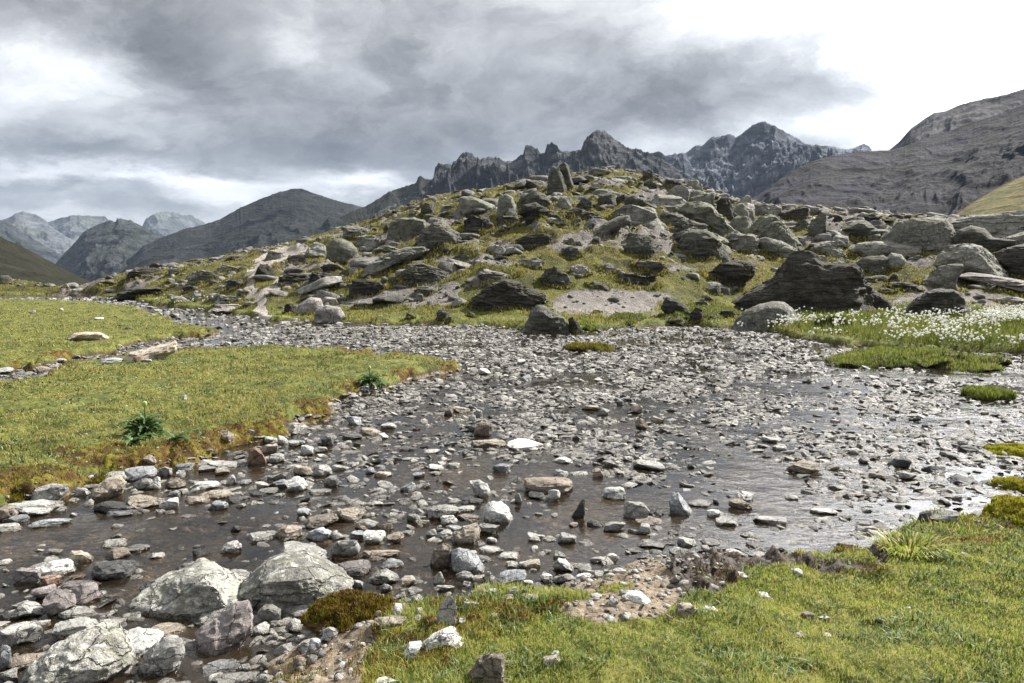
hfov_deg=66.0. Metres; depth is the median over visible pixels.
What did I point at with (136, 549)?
stone
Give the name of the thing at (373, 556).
stone
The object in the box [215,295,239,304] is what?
boulder
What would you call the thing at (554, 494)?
stone
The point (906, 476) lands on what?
stone
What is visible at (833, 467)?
stone
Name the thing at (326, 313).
boulder
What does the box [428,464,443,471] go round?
stone
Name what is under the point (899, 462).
stone
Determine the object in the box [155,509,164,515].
stone
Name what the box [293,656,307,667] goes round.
stone
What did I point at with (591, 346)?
grass islet
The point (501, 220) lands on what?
boulder
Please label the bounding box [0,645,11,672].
stone
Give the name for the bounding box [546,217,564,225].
boulder
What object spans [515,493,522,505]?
stone
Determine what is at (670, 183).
boulder
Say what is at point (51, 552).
stone
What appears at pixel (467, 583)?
stone
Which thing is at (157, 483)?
stone
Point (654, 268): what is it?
boulder
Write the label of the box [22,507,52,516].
stone
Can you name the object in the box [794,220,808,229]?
boulder
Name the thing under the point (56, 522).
stone
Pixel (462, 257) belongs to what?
boulder
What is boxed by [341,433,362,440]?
stone
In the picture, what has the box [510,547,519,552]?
stone
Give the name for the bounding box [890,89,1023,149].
mountain
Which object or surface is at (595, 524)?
stone
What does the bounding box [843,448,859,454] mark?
stone
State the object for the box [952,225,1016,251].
boulder
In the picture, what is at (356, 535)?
stone
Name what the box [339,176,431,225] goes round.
mountain
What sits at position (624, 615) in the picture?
stone
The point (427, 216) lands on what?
boulder
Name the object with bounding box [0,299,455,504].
meadow grass
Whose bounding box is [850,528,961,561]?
grass tussock
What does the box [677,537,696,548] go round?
stone
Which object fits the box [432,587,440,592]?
stone
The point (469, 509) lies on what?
stone
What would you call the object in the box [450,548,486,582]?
stone
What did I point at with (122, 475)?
stone
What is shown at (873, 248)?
boulder
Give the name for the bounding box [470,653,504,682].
stone
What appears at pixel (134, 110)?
sky
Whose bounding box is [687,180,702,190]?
boulder
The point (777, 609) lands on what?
turf grass
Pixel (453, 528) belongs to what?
stone
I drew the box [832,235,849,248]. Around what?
boulder
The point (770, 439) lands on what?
stone
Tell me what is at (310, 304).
boulder
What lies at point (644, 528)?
stone
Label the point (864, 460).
stone
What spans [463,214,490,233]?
boulder
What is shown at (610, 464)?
stone
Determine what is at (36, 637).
stone
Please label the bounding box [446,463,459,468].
stone
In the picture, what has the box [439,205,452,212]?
boulder
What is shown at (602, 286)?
boulder
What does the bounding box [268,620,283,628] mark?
stone
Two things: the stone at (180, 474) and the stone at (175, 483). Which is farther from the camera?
the stone at (180, 474)
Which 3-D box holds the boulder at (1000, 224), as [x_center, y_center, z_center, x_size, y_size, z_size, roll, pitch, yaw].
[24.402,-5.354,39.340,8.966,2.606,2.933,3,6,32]
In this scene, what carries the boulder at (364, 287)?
on the ground at (166, 451)
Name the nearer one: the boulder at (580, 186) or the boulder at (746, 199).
the boulder at (580, 186)
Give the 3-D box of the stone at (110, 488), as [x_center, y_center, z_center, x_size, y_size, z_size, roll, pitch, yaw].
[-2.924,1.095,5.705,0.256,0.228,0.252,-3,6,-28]
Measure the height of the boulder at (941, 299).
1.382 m
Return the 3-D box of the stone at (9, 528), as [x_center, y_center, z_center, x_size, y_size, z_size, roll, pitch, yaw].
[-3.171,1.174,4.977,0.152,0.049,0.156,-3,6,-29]
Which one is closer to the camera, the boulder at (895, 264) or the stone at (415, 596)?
the stone at (415, 596)
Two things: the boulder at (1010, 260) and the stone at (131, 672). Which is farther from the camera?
the boulder at (1010, 260)
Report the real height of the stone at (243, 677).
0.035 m
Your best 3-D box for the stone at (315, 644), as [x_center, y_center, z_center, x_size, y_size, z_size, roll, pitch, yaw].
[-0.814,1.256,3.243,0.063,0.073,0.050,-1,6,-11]
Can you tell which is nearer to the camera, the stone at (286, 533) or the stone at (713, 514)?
the stone at (286, 533)
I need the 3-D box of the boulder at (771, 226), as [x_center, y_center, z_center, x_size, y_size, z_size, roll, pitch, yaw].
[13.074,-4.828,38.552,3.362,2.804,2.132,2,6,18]
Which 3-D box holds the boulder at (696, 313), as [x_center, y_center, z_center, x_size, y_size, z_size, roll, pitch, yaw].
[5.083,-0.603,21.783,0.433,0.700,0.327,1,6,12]
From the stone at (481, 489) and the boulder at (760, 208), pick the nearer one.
the stone at (481, 489)
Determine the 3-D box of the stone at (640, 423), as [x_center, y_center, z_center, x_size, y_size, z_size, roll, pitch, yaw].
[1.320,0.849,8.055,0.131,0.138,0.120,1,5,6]
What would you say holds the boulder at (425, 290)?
on the ground at (166, 451)
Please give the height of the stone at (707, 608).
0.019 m
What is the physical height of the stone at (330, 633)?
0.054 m
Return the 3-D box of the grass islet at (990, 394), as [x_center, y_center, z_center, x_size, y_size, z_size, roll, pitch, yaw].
[6.037,0.675,9.999,0.755,0.287,0.761,3,6,31]
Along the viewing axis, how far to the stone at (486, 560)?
4.43 m
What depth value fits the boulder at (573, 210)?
35.13 m
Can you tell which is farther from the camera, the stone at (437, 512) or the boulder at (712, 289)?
the boulder at (712, 289)
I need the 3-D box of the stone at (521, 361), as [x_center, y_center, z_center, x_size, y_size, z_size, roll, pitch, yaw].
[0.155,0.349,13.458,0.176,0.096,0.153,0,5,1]
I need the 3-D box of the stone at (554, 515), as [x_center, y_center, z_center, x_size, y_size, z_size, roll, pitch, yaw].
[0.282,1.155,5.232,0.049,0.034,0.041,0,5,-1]
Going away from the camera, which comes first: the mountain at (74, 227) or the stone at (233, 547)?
the stone at (233, 547)
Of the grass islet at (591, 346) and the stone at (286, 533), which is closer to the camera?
the stone at (286, 533)
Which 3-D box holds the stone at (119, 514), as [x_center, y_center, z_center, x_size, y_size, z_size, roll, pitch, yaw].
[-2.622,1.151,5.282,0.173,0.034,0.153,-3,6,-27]
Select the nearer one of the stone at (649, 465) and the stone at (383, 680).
the stone at (383, 680)
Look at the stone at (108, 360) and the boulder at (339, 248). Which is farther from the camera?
the boulder at (339, 248)
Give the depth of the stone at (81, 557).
4.42 m
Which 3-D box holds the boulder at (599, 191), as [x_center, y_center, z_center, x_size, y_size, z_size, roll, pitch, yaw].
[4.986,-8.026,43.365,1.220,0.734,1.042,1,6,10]
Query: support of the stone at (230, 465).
on the water
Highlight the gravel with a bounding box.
[0,295,1023,682]
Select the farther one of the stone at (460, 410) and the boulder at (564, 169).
the boulder at (564, 169)
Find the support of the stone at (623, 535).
on the water
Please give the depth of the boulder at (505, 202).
36.04 m
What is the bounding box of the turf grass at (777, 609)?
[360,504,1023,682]
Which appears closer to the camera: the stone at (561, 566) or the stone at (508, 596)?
the stone at (508, 596)
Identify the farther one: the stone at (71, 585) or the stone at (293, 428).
the stone at (293, 428)
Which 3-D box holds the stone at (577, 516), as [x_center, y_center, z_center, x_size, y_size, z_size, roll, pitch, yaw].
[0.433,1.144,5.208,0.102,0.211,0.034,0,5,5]
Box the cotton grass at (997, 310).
[162,295,1023,333]
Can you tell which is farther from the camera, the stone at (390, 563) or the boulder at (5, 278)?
the boulder at (5, 278)
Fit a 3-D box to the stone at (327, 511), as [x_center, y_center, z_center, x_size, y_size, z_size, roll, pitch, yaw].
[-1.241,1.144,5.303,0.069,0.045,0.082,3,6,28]
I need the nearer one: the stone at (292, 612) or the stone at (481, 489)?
the stone at (292, 612)
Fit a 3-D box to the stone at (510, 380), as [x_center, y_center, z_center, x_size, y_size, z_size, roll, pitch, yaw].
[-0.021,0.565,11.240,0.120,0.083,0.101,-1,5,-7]
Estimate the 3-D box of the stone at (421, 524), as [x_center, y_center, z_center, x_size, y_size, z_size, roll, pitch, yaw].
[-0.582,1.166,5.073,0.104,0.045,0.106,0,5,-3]
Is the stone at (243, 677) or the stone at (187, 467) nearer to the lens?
the stone at (243, 677)
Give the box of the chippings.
[0,425,1023,682]
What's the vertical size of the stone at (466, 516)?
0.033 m
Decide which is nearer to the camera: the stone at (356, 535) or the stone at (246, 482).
the stone at (356, 535)
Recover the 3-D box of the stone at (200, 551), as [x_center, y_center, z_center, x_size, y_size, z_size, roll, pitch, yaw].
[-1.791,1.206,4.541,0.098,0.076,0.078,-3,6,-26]
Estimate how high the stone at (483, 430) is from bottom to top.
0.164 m
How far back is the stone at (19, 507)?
5.39 m
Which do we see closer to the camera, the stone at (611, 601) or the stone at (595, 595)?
the stone at (611, 601)
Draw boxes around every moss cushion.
[299,586,405,636]
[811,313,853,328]
[981,494,1023,527]
[982,442,1023,459]
[985,475,1023,493]
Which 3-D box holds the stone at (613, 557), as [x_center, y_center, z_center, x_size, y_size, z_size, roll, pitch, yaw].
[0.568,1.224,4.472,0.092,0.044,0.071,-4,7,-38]
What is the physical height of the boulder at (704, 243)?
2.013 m
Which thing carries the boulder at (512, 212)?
on the ground at (166, 451)
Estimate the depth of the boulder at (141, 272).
43.77 m
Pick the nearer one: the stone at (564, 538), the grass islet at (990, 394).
the stone at (564, 538)
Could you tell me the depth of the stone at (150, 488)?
5.85 m
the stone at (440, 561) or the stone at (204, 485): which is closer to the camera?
the stone at (440, 561)
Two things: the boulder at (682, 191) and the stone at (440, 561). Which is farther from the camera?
the boulder at (682, 191)
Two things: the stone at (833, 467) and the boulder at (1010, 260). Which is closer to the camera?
the stone at (833, 467)
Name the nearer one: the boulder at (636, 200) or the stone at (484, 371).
the stone at (484, 371)
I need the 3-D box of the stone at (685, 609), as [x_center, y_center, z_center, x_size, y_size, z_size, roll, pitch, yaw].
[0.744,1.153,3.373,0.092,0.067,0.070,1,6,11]
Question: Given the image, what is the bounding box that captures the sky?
[0,0,1023,225]
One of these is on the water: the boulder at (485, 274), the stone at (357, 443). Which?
the stone at (357, 443)
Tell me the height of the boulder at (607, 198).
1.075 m
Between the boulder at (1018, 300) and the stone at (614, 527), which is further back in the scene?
the boulder at (1018, 300)
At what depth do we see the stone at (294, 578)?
3.82 m
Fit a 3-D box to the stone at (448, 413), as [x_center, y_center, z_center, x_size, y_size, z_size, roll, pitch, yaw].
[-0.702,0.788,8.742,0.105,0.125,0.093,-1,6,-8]
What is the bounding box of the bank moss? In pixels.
[0,326,1023,682]
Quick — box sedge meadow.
[748,301,1023,354]
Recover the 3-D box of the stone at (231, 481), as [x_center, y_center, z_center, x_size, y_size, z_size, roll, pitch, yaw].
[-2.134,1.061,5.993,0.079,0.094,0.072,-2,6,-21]
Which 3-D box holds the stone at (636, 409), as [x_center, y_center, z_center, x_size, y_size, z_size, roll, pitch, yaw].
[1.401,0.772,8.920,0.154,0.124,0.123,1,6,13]
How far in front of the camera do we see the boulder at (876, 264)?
32.03 m
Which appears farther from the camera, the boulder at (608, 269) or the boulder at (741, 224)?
the boulder at (741, 224)
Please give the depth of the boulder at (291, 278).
29.26 m
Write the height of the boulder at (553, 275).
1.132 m
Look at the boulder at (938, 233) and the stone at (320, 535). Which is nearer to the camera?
the stone at (320, 535)
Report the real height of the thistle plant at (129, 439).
0.141 m
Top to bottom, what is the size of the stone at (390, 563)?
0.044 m
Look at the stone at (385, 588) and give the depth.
4.01 m
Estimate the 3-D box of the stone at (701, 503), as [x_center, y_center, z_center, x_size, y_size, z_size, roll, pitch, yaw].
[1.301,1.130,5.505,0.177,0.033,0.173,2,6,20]
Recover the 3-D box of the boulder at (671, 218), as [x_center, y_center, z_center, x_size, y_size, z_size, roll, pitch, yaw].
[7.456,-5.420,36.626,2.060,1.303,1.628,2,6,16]
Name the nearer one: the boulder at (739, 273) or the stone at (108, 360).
the stone at (108, 360)
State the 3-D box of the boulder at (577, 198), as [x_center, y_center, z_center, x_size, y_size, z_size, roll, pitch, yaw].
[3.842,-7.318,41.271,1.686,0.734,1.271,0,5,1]
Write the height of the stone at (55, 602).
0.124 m
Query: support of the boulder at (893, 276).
on the ground at (166, 451)
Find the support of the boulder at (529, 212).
on the ground at (166, 451)
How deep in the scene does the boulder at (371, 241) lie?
38.92 m
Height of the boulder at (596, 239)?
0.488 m
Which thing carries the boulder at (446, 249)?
on the ground at (166, 451)
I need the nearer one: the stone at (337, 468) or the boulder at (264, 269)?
the stone at (337, 468)
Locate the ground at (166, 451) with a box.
[0,169,1023,682]
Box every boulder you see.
[0,275,12,284]
[69,288,82,295]
[98,281,115,285]
[108,287,163,301]
[117,267,160,282]
[167,268,180,276]
[171,296,189,302]
[183,285,192,291]
[186,270,223,285]
[210,304,240,312]
[214,264,238,271]
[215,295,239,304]
[226,280,242,289]
[255,264,275,275]
[265,250,287,260]
[278,273,307,285]
[284,303,296,311]
[287,254,307,265]
[294,297,322,313]
[305,247,325,257]
[308,271,345,288]
[308,272,345,281]
[309,242,325,249]
[313,305,344,322]
[322,297,338,304]
[326,238,358,261]
[341,226,369,238]
[349,279,385,297]
[354,302,370,307]
[356,234,378,247]
[360,247,428,277]
[372,245,398,254]
[384,217,425,244]
[402,262,451,287]
[410,286,437,297]
[414,221,461,259]
[415,294,423,301]
[420,202,434,214]
[423,214,434,219]
[436,309,449,320]
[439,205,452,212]
[442,246,450,254]
[450,298,466,306]
[451,220,463,225]
[452,255,467,260]
[456,196,494,214]
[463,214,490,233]
[465,211,473,216]
[471,278,548,310]
[474,269,509,280]
[486,244,505,255]
[494,216,518,224]
[496,194,515,215]
[505,209,517,216]
[514,233,551,249]
[517,190,551,206]
[518,202,561,223]
[518,257,544,268]
[523,305,568,336]
[525,180,546,189]
[539,267,573,287]
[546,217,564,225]
[547,166,566,194]
[558,196,573,208]
[559,163,573,187]
[561,246,580,259]
[565,208,581,214]
[565,238,574,244]
[568,317,582,332]
[571,264,590,274]
[573,195,597,201]
[575,198,592,210]
[575,211,602,220]
[578,182,582,189]
[584,175,594,181]
[588,167,607,174]
[589,281,609,291]
[592,215,631,236]
[592,236,600,243]
[593,189,612,194]
[597,192,615,204]
[605,267,624,272]
[611,207,666,229]
[615,273,656,287]
[616,194,627,204]
[617,214,630,227]
[621,205,657,222]
[624,169,637,172]
[624,195,644,206]
[624,233,656,258]
[636,260,664,270]
[639,259,664,273]
[642,171,653,180]
[643,180,657,188]
[652,195,684,209]
[659,211,688,224]
[661,297,689,314]
[663,179,681,187]
[669,185,688,202]
[674,219,707,232]
[677,229,731,262]
[678,201,735,236]
[680,228,728,244]
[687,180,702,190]
[689,190,715,206]
[689,307,702,322]
[695,299,709,306]
[706,284,720,295]
[709,260,755,287]
[716,197,733,220]
[720,310,736,317]
[724,230,759,253]
[729,216,750,233]
[731,250,876,313]
[732,203,755,221]
[732,301,799,331]
[738,195,752,203]
[746,214,804,249]
[754,203,770,213]
[758,237,797,257]
[768,205,781,214]
[778,212,785,217]
[783,207,809,220]
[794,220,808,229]
[808,213,826,236]
[810,207,821,214]
[810,241,847,258]
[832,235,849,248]
[834,215,842,221]
[842,220,876,237]
[849,241,921,257]
[856,255,888,273]
[857,214,879,220]
[864,277,875,282]
[872,288,895,310]
[874,225,887,229]
[878,217,955,250]
[880,288,896,293]
[884,217,898,222]
[887,253,906,265]
[887,274,897,281]
[888,282,923,292]
[889,262,900,267]
[902,287,972,316]
[922,264,963,289]
[933,243,1007,276]
[950,210,1023,237]
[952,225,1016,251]
[959,272,1023,292]
[984,283,997,289]
[991,243,1023,277]
[996,297,1023,304]
[1001,232,1023,244]
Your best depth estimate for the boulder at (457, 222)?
36.03 m
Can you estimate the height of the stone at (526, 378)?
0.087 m
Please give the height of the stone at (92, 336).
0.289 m
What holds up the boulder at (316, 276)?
on the ground at (166, 451)
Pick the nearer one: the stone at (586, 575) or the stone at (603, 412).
the stone at (586, 575)
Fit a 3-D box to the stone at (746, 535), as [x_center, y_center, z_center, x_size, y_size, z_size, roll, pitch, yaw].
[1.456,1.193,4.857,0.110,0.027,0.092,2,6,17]
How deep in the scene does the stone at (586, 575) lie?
4.11 m
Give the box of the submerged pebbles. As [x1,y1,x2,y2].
[0,353,1023,682]
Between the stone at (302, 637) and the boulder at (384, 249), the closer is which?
the stone at (302, 637)
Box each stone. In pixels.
[0,367,12,373]
[0,504,18,522]
[0,523,23,533]
[0,612,11,620]
[0,621,36,650]
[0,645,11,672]
[0,667,18,682]
[7,514,29,523]
[7,653,44,670]
[10,499,63,512]
[11,601,42,618]
[13,567,41,587]
[17,631,43,646]
[21,622,133,682]
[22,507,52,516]
[28,518,71,527]
[30,584,56,600]
[31,483,68,500]
[35,366,51,372]
[35,558,76,576]
[39,575,61,586]
[41,589,76,617]
[43,548,62,555]
[50,617,98,640]
[56,358,66,362]
[57,605,97,618]
[63,580,101,589]
[67,332,108,340]
[68,550,94,564]
[70,574,85,579]
[71,582,99,605]
[73,561,80,567]
[74,487,90,498]
[83,484,97,489]
[88,476,126,510]
[89,560,139,583]
[93,501,129,514]
[100,358,122,362]
[103,471,126,479]
[103,538,128,548]
[104,547,130,560]
[106,509,133,517]
[118,557,246,637]
[121,666,138,677]
[123,341,178,360]
[124,466,157,485]
[124,627,163,663]
[126,494,164,509]
[127,544,149,554]
[131,509,143,515]
[133,356,143,360]
[133,478,152,490]
[136,634,184,682]
[139,580,154,592]
[142,485,155,490]
[143,454,156,464]
[147,552,164,559]
[150,622,187,638]
[153,477,160,492]
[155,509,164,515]
[159,467,172,478]
[159,497,178,510]
[165,478,185,488]
[167,490,181,497]
[174,462,194,471]
[175,470,185,480]
[176,561,193,569]
[179,488,190,494]
[184,495,211,504]
[190,481,221,490]
[190,598,253,636]
[192,544,209,558]
[194,600,253,675]
[197,489,234,498]
[198,465,215,472]
[202,659,239,678]
[205,460,245,470]
[208,500,228,510]
[213,671,259,682]
[215,468,230,476]
[220,430,233,442]
[221,540,241,554]
[225,496,240,504]
[226,474,236,486]
[229,569,249,576]
[230,525,240,532]
[235,479,251,485]
[238,549,353,619]
[239,663,251,671]
[247,447,267,472]
[247,530,278,543]
[250,491,268,497]
[250,621,269,636]
[253,481,268,489]
[253,674,272,682]
[256,603,280,621]
[259,487,279,493]
[261,444,277,453]
[264,436,277,443]
[267,453,284,463]
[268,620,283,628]
[268,633,277,640]
[273,479,286,488]
[276,525,301,541]
[278,435,288,445]
[279,541,335,563]
[281,605,310,618]
[284,423,300,434]
[285,476,307,492]
[287,618,304,633]
[288,440,304,446]
[293,465,312,476]
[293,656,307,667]
[295,634,307,641]
[296,507,312,516]
[296,638,321,653]
[300,445,313,456]
[303,629,313,634]
[306,513,338,530]
[306,527,331,542]
[306,638,321,653]
[308,488,334,496]
[312,464,331,477]
[314,447,327,453]
[320,627,338,641]
[321,437,333,446]
[321,509,332,513]
[323,475,339,488]
[324,435,333,447]
[330,530,343,541]
[331,465,346,471]
[331,540,360,557]
[333,507,365,523]
[337,559,370,576]
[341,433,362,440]
[347,416,362,426]
[350,530,363,539]
[352,580,362,589]
[353,440,360,447]
[355,519,378,528]
[358,525,367,531]
[359,427,384,435]
[361,550,399,562]
[363,530,385,545]
[365,467,376,474]
[366,568,400,585]
[372,500,382,506]
[374,471,391,477]
[374,615,405,626]
[375,677,399,682]
[378,433,388,439]
[378,523,393,532]
[379,584,392,593]
[380,423,396,429]
[381,558,403,568]
[386,531,403,544]
[393,603,402,614]
[399,446,417,451]
[400,482,416,492]
[401,575,415,586]
[402,640,421,659]
[406,514,420,522]
[411,594,422,602]
[413,472,424,479]
[414,520,429,528]
[422,626,463,651]
[424,449,439,454]
[425,529,436,538]
[427,504,458,521]
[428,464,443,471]
[430,543,451,576]
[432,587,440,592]
[433,572,444,586]
[435,529,452,541]
[436,595,456,624]
[440,515,457,525]
[444,407,452,417]
[446,448,455,452]
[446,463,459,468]
[447,525,461,531]
[449,522,480,549]
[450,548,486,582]
[453,406,469,413]
[455,505,475,513]
[455,570,474,582]
[457,513,479,520]
[460,497,482,504]
[463,581,471,586]
[463,601,478,606]
[467,425,476,432]
[468,519,478,524]
[469,479,491,503]
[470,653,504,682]
[473,439,506,448]
[474,422,493,438]
[474,576,482,584]
[476,409,482,417]
[476,545,502,556]
[478,555,494,564]
[479,368,490,374]
[479,523,499,534]
[483,501,514,530]
[483,571,490,582]
[486,537,496,543]
[490,569,526,585]
[492,463,510,473]
[499,552,520,560]
[502,594,513,599]
[505,561,519,568]
[507,378,513,383]
[507,438,543,451]
[508,586,517,593]
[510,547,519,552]
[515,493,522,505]
[517,359,525,364]
[519,561,527,569]
[520,376,531,381]
[522,580,532,585]
[522,594,537,599]
[523,477,572,498]
[526,559,540,569]
[528,569,536,573]
[529,491,546,500]
[529,536,539,543]
[529,545,539,552]
[540,549,551,554]
[540,574,552,583]
[542,535,557,542]
[543,655,559,666]
[548,414,556,421]
[548,489,559,502]
[549,650,558,655]
[551,513,557,517]
[552,456,573,464]
[552,558,574,575]
[553,469,568,477]
[553,550,566,559]
[557,532,576,544]
[569,522,577,528]
[569,562,586,568]
[570,499,584,527]
[576,573,590,578]
[582,405,598,410]
[587,520,603,529]
[590,556,601,563]
[592,468,602,479]
[592,593,601,598]
[594,570,604,577]
[597,408,608,416]
[601,486,625,501]
[602,460,617,468]
[603,522,624,533]
[607,553,618,561]
[608,595,616,605]
[612,568,625,573]
[615,533,630,539]
[616,400,624,406]
[621,482,637,488]
[621,612,630,619]
[622,456,632,460]
[623,501,649,519]
[624,590,649,603]
[629,404,642,414]
[633,459,665,471]
[634,516,664,524]
[634,539,665,548]
[635,418,647,430]
[638,523,651,534]
[648,508,663,518]
[650,416,663,423]
[669,492,694,523]
[669,547,681,553]
[675,602,696,617]
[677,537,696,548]
[686,499,711,507]
[704,606,717,611]
[707,509,719,518]
[715,515,739,526]
[728,498,752,510]
[733,491,753,502]
[740,532,756,538]
[753,515,786,526]
[759,436,781,442]
[759,591,772,599]
[772,444,786,451]
[785,494,797,501]
[786,460,821,473]
[790,568,802,575]
[801,611,814,618]
[810,508,837,515]
[823,464,839,470]
[828,484,847,490]
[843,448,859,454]
[858,457,869,463]
[868,472,886,479]
[888,458,911,467]
[898,472,916,479]
[918,510,930,522]
[921,466,946,474]
[930,509,959,522]
[939,451,961,459]
[947,476,977,486]
[955,446,978,453]
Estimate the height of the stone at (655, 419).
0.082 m
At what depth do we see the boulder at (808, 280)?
24.00 m
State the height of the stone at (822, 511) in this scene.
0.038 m
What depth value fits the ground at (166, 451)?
7.33 m
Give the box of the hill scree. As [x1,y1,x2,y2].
[12,166,1016,328]
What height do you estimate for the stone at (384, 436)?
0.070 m
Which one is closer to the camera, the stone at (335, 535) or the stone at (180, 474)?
the stone at (335, 535)
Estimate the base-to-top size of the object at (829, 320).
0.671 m
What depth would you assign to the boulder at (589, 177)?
51.22 m
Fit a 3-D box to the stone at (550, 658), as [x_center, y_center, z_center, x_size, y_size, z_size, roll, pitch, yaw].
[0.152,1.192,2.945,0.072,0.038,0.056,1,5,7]
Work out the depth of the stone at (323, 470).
6.22 m
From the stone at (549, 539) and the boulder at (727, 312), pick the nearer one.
the stone at (549, 539)
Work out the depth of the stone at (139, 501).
5.43 m
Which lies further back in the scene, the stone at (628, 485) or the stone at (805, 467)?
the stone at (805, 467)
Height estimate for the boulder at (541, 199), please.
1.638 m
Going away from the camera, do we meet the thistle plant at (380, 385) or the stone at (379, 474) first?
the stone at (379, 474)
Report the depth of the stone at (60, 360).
13.60 m
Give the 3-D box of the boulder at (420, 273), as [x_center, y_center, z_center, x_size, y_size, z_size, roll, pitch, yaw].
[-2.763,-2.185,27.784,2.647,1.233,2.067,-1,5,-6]
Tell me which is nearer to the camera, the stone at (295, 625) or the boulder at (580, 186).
the stone at (295, 625)
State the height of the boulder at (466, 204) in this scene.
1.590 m
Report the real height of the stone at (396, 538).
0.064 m
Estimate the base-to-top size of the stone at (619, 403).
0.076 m
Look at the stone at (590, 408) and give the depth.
9.07 m
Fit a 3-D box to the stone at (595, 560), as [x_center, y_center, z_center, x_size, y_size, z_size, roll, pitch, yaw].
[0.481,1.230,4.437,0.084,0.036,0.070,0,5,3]
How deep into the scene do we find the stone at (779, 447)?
7.12 m
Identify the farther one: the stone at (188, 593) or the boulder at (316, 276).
the boulder at (316, 276)
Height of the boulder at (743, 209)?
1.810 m
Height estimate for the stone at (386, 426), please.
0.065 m
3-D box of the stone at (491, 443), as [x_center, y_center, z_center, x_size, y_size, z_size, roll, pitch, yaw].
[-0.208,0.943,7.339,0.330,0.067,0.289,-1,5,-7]
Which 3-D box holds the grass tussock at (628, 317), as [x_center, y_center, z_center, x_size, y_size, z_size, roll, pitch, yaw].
[3.260,-0.576,22.304,1.201,0.549,2.866,1,6,8]
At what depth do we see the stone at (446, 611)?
3.28 m
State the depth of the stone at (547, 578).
4.15 m
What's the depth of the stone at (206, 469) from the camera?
6.36 m
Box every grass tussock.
[7,459,28,503]
[84,466,129,491]
[578,318,598,333]
[608,312,645,326]
[661,303,742,326]
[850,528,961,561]
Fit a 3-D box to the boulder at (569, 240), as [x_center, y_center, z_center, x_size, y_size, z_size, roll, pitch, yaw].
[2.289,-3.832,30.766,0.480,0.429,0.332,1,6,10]
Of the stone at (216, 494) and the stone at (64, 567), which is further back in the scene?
the stone at (216, 494)
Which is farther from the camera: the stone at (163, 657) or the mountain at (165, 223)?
the mountain at (165, 223)
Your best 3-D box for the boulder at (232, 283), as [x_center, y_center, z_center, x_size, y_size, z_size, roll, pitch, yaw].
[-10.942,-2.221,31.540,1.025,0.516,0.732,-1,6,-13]
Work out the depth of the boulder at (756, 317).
20.22 m
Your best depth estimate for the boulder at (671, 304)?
23.17 m
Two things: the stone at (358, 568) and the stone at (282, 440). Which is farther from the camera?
the stone at (282, 440)
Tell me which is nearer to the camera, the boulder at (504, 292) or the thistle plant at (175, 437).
the thistle plant at (175, 437)
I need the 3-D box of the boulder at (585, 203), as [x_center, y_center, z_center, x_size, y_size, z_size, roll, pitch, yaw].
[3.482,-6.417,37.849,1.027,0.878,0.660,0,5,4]
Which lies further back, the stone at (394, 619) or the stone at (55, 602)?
the stone at (55, 602)
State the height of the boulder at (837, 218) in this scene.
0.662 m
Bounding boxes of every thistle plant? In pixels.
[113,432,159,445]
[120,401,170,438]
[163,431,191,443]
[353,366,386,388]
[377,380,394,389]
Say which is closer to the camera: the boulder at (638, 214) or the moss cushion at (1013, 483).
the moss cushion at (1013, 483)
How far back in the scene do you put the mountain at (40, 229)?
5479.83 m
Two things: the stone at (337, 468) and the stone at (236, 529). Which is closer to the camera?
the stone at (236, 529)
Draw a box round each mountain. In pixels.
[0,220,61,263]
[0,237,89,285]
[1,211,75,254]
[48,215,107,240]
[56,218,163,281]
[121,188,361,272]
[142,211,204,235]
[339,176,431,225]
[368,130,699,218]
[651,121,871,197]
[752,104,1023,215]
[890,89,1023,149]
[956,176,1023,215]
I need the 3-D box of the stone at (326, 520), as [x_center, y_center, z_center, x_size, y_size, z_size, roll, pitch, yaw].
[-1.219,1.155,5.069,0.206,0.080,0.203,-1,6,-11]
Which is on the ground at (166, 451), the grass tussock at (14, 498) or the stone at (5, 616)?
the grass tussock at (14, 498)
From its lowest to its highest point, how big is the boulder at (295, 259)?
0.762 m
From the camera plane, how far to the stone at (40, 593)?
3.92 m
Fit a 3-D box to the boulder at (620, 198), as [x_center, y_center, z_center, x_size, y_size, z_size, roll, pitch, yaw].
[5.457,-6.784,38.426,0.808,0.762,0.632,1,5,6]
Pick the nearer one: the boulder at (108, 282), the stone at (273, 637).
the stone at (273, 637)
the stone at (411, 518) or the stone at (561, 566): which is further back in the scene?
the stone at (411, 518)
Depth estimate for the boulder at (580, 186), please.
45.48 m
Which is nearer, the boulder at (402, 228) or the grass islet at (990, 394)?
the grass islet at (990, 394)
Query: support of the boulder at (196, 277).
on the ground at (166, 451)
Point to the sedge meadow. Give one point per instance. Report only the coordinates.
(855, 327)
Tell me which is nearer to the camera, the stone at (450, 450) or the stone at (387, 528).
the stone at (387, 528)
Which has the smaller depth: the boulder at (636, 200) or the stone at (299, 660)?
the stone at (299, 660)
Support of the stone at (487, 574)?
on the water
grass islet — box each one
[562,340,615,354]
[823,344,1021,376]
[958,383,1019,404]

